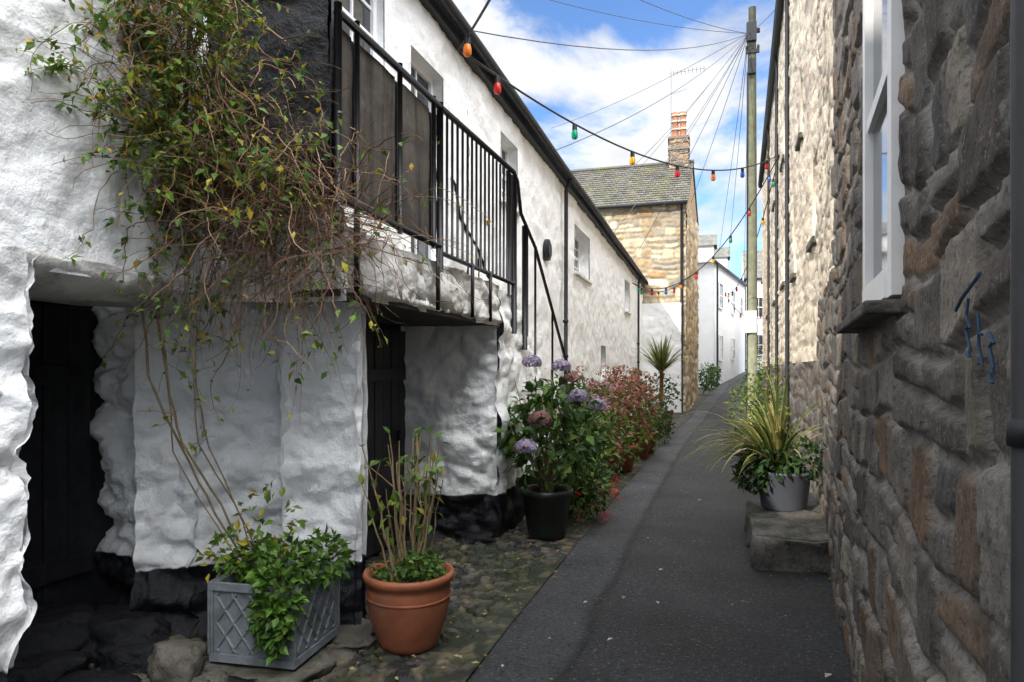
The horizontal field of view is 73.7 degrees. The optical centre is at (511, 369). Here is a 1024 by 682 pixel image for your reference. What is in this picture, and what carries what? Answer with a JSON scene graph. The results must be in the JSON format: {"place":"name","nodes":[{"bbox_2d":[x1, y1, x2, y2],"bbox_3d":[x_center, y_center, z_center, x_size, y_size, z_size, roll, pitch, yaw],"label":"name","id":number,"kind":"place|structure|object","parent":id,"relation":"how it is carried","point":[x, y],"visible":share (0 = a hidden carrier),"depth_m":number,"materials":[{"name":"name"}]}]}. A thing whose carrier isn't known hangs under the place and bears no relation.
{"place":"outdoors","nodes":[
{"label":"outdoors","id":0,"kind":"place"},
{"bbox_2d":[113,381,768,576],"bbox_3d":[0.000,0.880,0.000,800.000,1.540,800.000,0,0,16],"label":"ground","id":1,"kind":"structure","parent":0,"point":[701,398],"depth_m":28.16,"materials":[{"name":"stone"}]},
{"bbox_2d":[132,617,377,681],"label":"stone ledge","id":2,"kind":"object","parent":1,"relation":"on","point":[346,641],"visible":0.35,"depth_m":3.54,"materials":[{"name":"grey stone"}]},
{"bbox_2d":[146,634,206,681],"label":"boulder","id":3,"kind":"object","parent":2,"relation":"on","point":[176,658],"visible":0.99,"depth_m":3.44,"materials":[{"name":"grey stone"}]},
{"bbox_2d":[194,480,356,669],"bbox_3d":[-1.256,1.056,3.715,0.745,0.917,0.658,0,0,34],"label":"lead planter","id":4,"kind":"object","parent":2,"relation":"on","point":[269,608],"visible":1,"depth_m":3.54,"materials":[{"name":"metal"}]},
{"bbox_2d":[15,0,494,569],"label":"climbing rose","id":5,"kind":"object","parent":4,"relation":"in","point":[195,172],"visible":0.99,"depth_m":3.24,"materials":[{"name":"green plant"}]},
{"bbox_2d":[0,0,648,681],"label":"whitewashed cottage row","id":6,"kind":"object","parent":1,"relation":"on","point":[100,502],"visible":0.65,"depth_m":4.13,"materials":[{"name":"white paint"}]},
{"bbox_2d":[19,301,405,608],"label":"boarded doors","id":7,"kind":"structure","parent":6,"relation":"in","point":[67,524],"depth_m":4.18,"materials":[{"name":"black wood"}]},
{"bbox_2d":[337,0,369,53],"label":"window glass","id":8,"kind":"structure","parent":6,"relation":"in","point":[361,13],"depth_m":5.44,"materials":[{"name":"grey glass"}]},
{"bbox_2d":[342,0,376,58],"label":"window frame","id":9,"kind":"structure","parent":6,"relation":"in","point":[373,3],"depth_m":5.58,"materials":[{"name":"paint"}]},
{"bbox_2d":[411,67,427,258],"bbox_3d":[-0.928,-1.820,6.497,0.010,2.140,0.730,0,0,16],"label":"window glass","id":10,"kind":"structure","parent":6,"relation":"in","point":[422,247],"depth_m":6.64,"materials":[{"name":"grey glass"}]},
{"bbox_2d":[411,57,432,259],"bbox_3d":[-0.918,-1.820,6.494,0.070,2.160,0.750,0,0,16],"label":"window frame","id":11,"kind":"structure","parent":6,"relation":"in","point":[417,69],"depth_m":6.63,"materials":[{"name":"paint"}]},
{"bbox_2d":[502,150,504,196],"bbox_3d":[-0.187,-2.575,8.989,0.010,0.830,0.730,0,0,16],"label":"window glass","id":12,"kind":"structure","parent":6,"relation":"in","point":[503,153],"depth_m":9.17,"materials":[{"name":"grey glass"}]},
{"bbox_2d":[501,142,507,197],"bbox_3d":[-0.177,-2.575,8.986,0.070,0.850,0.750,0,0,16],"label":"window frame","id":13,"kind":"structure","parent":6,"relation":"in","point":[503,147],"depth_m":9.18,"materials":[{"name":"paint"}]},
{"bbox_2d":[574,239,576,270],"bbox_3d":[1.171,-2.300,13.723,0.010,0.880,1.580,0,0,16],"label":"window glass","id":14,"kind":"structure","parent":6,"relation":"in","point":[575,245],"depth_m":14.22,"materials":[{"name":"grey glass"}]},
{"bbox_2d":[574,235,578,271],"bbox_3d":[1.181,-2.300,13.720,0.070,0.900,1.600,0,0,16],"label":"window frame","id":15,"kind":"structure","parent":6,"relation":"in","point":[576,258],"depth_m":14.42,"materials":[{"name":"paint"}]},
{"bbox_2d":[82,411,693,681],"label":"cobbled gutter","id":16,"kind":"object","parent":1,"relation":"on","point":[470,643],"visible":0.21,"depth_m":4.79,"materials":[{"name":"grey stone"}]},
{"bbox_2d":[8,531,495,681],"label":"base rocks","id":17,"kind":"object","parent":16,"relation":"on","point":[63,642],"visible":0.85,"depth_m":3.61,"materials":[{"name":"stone"}]},
{"bbox_2d":[358,426,454,654],"bbox_3d":[-0.597,0.951,3.914,0.542,1.258,0.540,0,0,-27],"label":"terracotta pot","id":18,"kind":"object","parent":16,"relation":"on","point":[408,594],"visible":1,"depth_m":3.80,"materials":[{"name":"ceramic"}]},
{"bbox_2d":[493,355,613,540],"bbox_3d":[0.336,0.727,6.483,1.144,1.725,1.142,0,0,16],"label":"potted hydrangea","id":19,"kind":"object","parent":16,"relation":"on","point":[546,501],"visible":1,"depth_m":6.35,"materials":[{"name":"green plant"}]},
{"bbox_2d":[532,368,633,521],"bbox_3d":[0.882,0.780,8.290,1.195,1.657,3.485,0,0,16],"label":"potted shrub","id":20,"kind":"object","parent":16,"relation":"on","point":[586,485],"visible":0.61,"depth_m":7.63,"materials":[{"name":"green plant"}]},
{"bbox_2d":[571,365,665,471],"bbox_3d":[1.853,0.755,11.488,1.270,1.670,4.606,0,0,16],"label":"russet hydrangea","id":21,"kind":"object","parent":16,"relation":"on","point":[642,439],"visible":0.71,"depth_m":10.89,"materials":[{"name":"red plant"}]},
{"bbox_2d":[434,475,627,608],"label":"gutter weeds","id":22,"kind":"object","parent":1,"relation":"on","point":[513,552],"visible":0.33,"depth_m":5.32,"materials":[{"name":"green plant"}]},
{"bbox_2d":[589,171,698,411],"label":"walls","id":23,"kind":"structure","parent":1,"relation":"on","point":[657,259],"depth_m":24.21,"materials":[{"name":"stone"}]},
{"bbox_2d":[570,160,698,225],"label":"slate roof","id":24,"kind":"structure","parent":23,"relation":"on","point":[596,183],"depth_m":25.51,"materials":[{"name":"grey stone"}]},
{"bbox_2d":[668,135,689,167],"bbox_3d":[6.425,-7.930,26.245,0.826,1.860,0.713,0,0,16],"label":"chimney stack","id":25,"kind":"object","parent":24,"relation":"on","point":[680,155],"visible":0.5,"depth_m":25.94,"materials":[{"name":"stone"}]},
{"bbox_2d":[671,111,686,135],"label":"chimney pots","id":26,"kind":"object","parent":25,"relation":"on","point":[675,116],"visible":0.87,"depth_m":26.15,"materials":[{"name":"ceramic"}]},
{"bbox_2d":[668,67,705,135],"bbox_3d":[6.742,-10.000,26.260,1.417,3.200,0.547,0,0,8],"label":"tv aerial","id":27,"kind":"object","parent":25,"relation":"on","point":[671,73],"visible":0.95,"depth_m":26.32,"materials":[{"name":"metal"}]},
{"bbox_2d":[596,200,687,411],"bbox_3d":[3.586,-2.175,24.378,5.200,7.350,0.290,0,0,16],"label":"gutter and downpipes","id":28,"kind":"object","parent":23,"relation":"attached to","point":[675,202],"visible":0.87,"depth_m":23.75,"materials":[{"name":"metal"}]},
{"bbox_2d":[630,333,699,444],"bbox_3d":[3.417,0.399,15.883,1.780,2.603,4.052,0,0,16],"label":"cordyline","id":29,"kind":"object","parent":1,"relation":"on","point":[660,365],"visible":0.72,"depth_m":16.80,"materials":[{"name":"green plant"}]},
{"bbox_2d":[686,241,686,393],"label":"walls","id":30,"kind":"structure","parent":1,"relation":"on","point":[686,323],"depth_m":29.28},
{"bbox_2d":[698,263,744,386],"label":"walls","id":31,"kind":"structure","parent":1,"relation":"on","point":[730,325],"depth_m":34.21,"materials":[{"name":"white paint"}]},
{"bbox_2d":[719,282,722,309],"bbox_3d":[10.445,-3.650,34.103,0.070,1.300,1.000,0,0,27],"label":"window frame","id":32,"kind":"object","parent":31,"relation":"attached to","point":[720,295],"visible":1,"depth_m":33.65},
{"bbox_2d":[720,284,722,307],"bbox_3d":[10.436,-3.650,34.107,0.010,1.280,0.980,0,0,27],"label":"window glass","id":33,"kind":"object","parent":32,"relation":"in","point":[721,294],"visible":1,"depth_m":34.24,"materials":[{"name":"grey glass"}]},
{"bbox_2d":[719,335,722,360],"bbox_3d":[10.445,-1.050,34.103,0.070,1.300,1.000,0,0,27],"label":"window frame","id":34,"kind":"object","parent":31,"relation":"attached to","point":[720,347],"visible":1,"depth_m":33.65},
{"bbox_2d":[720,336,722,359],"bbox_3d":[10.436,-1.050,34.107,0.010,1.280,0.980,0,0,27],"label":"window glass","id":35,"kind":"object","parent":34,"relation":"in","point":[721,346],"visible":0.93,"depth_m":34.24,"materials":[{"name":"white glass"}]},
{"bbox_2d":[715,260,745,386],"bbox_3d":[12.018,-1.985,37.076,0.171,6.369,10.576,0,0,27],"label":"gutter","id":36,"kind":"object","parent":31,"relation":"attached to","point":[720,265],"visible":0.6,"depth_m":32.60,"materials":[{"name":"metal"}]},
{"bbox_2d":[731,338,734,359],"bbox_3d":[12.157,-1.100,37.495,0.070,1.200,1.000,0,0,27],"label":"window frame","id":37,"kind":"object","parent":31,"relation":"attached to","point":[732,348],"visible":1,"depth_m":37.09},
{"bbox_2d":[731,290,734,314],"bbox_3d":[12.157,-3.650,37.495,0.070,1.300,1.000,0,0,27],"label":"window frame","id":38,"kind":"object","parent":31,"relation":"attached to","point":[733,303],"visible":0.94,"depth_m":37.09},
{"bbox_2d":[740,297,742,316],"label":"window frame","id":39,"kind":"object","parent":31,"relation":"attached to","point":[741,305],"visible":0.87,"depth_m":40.08,"materials":[{"name":"white wood"}]},
{"bbox_2d":[726,295,761,317],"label":"festoon lights","id":40,"kind":"object","parent":31,"relation":"hanging from","point":[738,311],"visible":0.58,"depth_m":34.12},
{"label":"slate roof","id":41,"kind":"object","parent":31,"relation":"on","visible":0},
{"bbox_2d":[698,251,711,262],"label":"gable ends","id":42,"kind":"object","parent":41,"relation":"on","point":[702,257],"visible":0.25,"depth_m":32.63,"materials":[{"name":"white paint"}]},
{"bbox_2d":[698,245,727,268],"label":"dormers","id":43,"kind":"object","parent":41,"relation":"attached to","point":[707,250],"visible":0.29,"depth_m":34.62,"materials":[{"name":"white paint"}]},
{"bbox_2d":[698,234,729,259],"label":"dormer roofs","id":44,"kind":"structure","parent":43,"relation":"on","point":[712,240],"depth_m":34.99,"materials":[{"name":"paint"}]},
{"bbox_2d":[698,337,762,393],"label":"distant shrubs","id":45,"kind":"object","parent":1,"relation":"on","point":[709,377],"visible":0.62,"depth_m":29.37,"materials":[{"name":"green plant"}]},
{"bbox_2d":[745,6,759,423],"bbox_3d":[6.636,-4.150,18.845,0.400,11.700,0.400,0,0,16],"label":"telegraph pole","id":46,"kind":"object","parent":1,"relation":"on","point":[752,50],"visible":0.94,"depth_m":18.79,"materials":[{"name":"brown wood"}]},
{"bbox_2d":[474,0,774,266],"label":"overhead wires","id":47,"kind":"object","parent":46,"relation":"attached to","point":[743,41],"visible":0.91,"depth_m":17.87,"materials":[{"name":"black rubber"}]},
{"bbox_2d":[757,280,762,369],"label":"walls","id":48,"kind":"structure","parent":1,"relation":"on","point":[759,320],"depth_m":45.35,"materials":[{"name":"white paint"}]},
{"bbox_2d":[742,250,762,281],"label":"slate roof","id":49,"kind":"structure","parent":48,"relation":"on","point":[759,263],"depth_m":46.85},
{"bbox_2d":[741,253,743,280],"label":"gable ends","id":50,"kind":"object","parent":49,"relation":"on","point":[742,269],"visible":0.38,"depth_m":48.01,"materials":[{"name":"white paint"}]},
{"bbox_2d":[744,277,761,370],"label":"gutter","id":51,"kind":"object","parent":48,"relation":"attached to","point":[759,278],"visible":0.3,"depth_m":45.57,"materials":[{"name":"metal"}]},
{"bbox_2d":[757,297,762,317],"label":"window frame","id":52,"kind":"object","parent":48,"relation":"attached to","point":[758,307],"visible":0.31,"depth_m":45.31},
{"bbox_2d":[757,298,762,316],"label":"window glass","id":53,"kind":"object","parent":52,"relation":"in","point":[760,304],"visible":0.29,"depth_m":45.32,"materials":[{"name":"glass"}]},
{"bbox_2d":[724,359,799,467],"bbox_3d":[4.475,0.811,12.348,1.198,2.061,6.278,0,0,16],"label":"shrub","id":54,"kind":"object","parent":1,"relation":"on","point":[764,406],"visible":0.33,"depth_m":13.54,"materials":[{"name":"green plant"}]},
{"bbox_2d":[816,0,1023,681],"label":"granite cottage","id":55,"kind":"structure","parent":1,"relation":"on","point":[920,222],"depth_m":1.64,"materials":[{"name":"grey stone"}]},
{"bbox_2d":[458,0,490,56],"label":"festoon lights","id":56,"kind":"object","parent":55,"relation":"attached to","point":[467,49],"visible":1,"depth_m":6.65},
{"bbox_2d":[873,0,886,278],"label":"sash window glass","id":57,"kind":"structure","parent":55,"relation":"in","point":[879,6],"depth_m":2.52,"materials":[{"name":"glass"}]},
{"bbox_2d":[862,0,904,302],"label":"sash window frame","id":58,"kind":"structure","parent":55,"relation":"in","point":[888,284],"depth_m":2.10,"materials":[{"name":"paint"}]},
{"bbox_2d":[954,272,995,383],"bbox_3d":[0.731,-0.062,1.089,0.018,0.170,0.160,0,0,16],"label":"blue rope","id":59,"kind":"object","parent":55,"relation":"attached to","point":[969,326],"visible":1,"depth_m":1.05,"materials":[{"name":"blue fabric"}]},
{"bbox_2d":[453,0,775,278],"label":"sky","id":60,"kind":"structure","parent":0,"point":[573,82],"materials":[{"name":"blue"}]},
{"bbox_2d":[465,370,850,681],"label":"asphalt road","id":61,"kind":"structure","parent":0,"point":[694,624],"depth_m":4.73,"materials":[{"name":"grey asphalt"}]},
{"bbox_2d":[349,451,831,679],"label":"fallen leaves","id":62,"kind":"object","parent":61,"relation":"on","point":[502,665],"visible":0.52,"depth_m":4.32,"materials":[{"name":"brown plant"}]},
{"bbox_2d":[744,500,829,573],"bbox_3d":[2.521,1.485,6.135,0.820,0.362,1.671,0,0,16],"label":"granite step","id":63,"kind":"object","parent":61,"relation":"on","point":[796,541],"visible":0.59,"depth_m":5.48,"materials":[{"name":"grey stone"}]},
{"bbox_2d":[671,365,825,511],"bbox_3d":[2.442,0.645,6.727,1.704,1.369,1.885,0,0,16],"label":"grey pot with phormium","id":64,"kind":"object","parent":63,"relation":"on","point":[780,484],"visible":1,"depth_m":6.41,"materials":[{"name":"plant"}]},
{"bbox_2d":[642,303,681,412],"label":"whitewashed lower wall","id":65,"kind":"structure","parent":0,"point":[662,320],"depth_m":23.80,"materials":[{"name":"white paint"}]},
{"bbox_2d":[757,335,762,354],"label":"window glass","id":66,"kind":"object","parent":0,"point":[760,342],"visible":0.14,"depth_m":45.31,"materials":[{"name":"grey glass"}]},
{"bbox_2d":[758,0,834,498],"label":"cream terrace","id":67,"kind":"structure","parent":0,"point":[790,279],"depth_m":11.94,"materials":[{"name":"stone"}]},
{"bbox_2d":[459,49,778,180],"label":"festoon lights","id":68,"kind":"object","parent":67,"relation":"attached to","point":[497,91],"visible":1,"depth_m":9.13},
{"bbox_2d":[633,156,778,294],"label":"festoon lights","id":69,"kind":"object","parent":67,"relation":"attached to","point":[729,237],"visible":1,"depth_m":17.64},
{"bbox_2d":[632,283,679,297],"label":"festoon lights","id":70,"kind":"object","parent":69,"relation":"hanging from","point":[658,294],"visible":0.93,"depth_m":22.07},
{"bbox_2d":[725,156,779,297],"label":"festoon lights","id":71,"kind":"object","parent":67,"relation":"attached to","point":[762,221],"visible":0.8,"depth_m":18.95}
]}

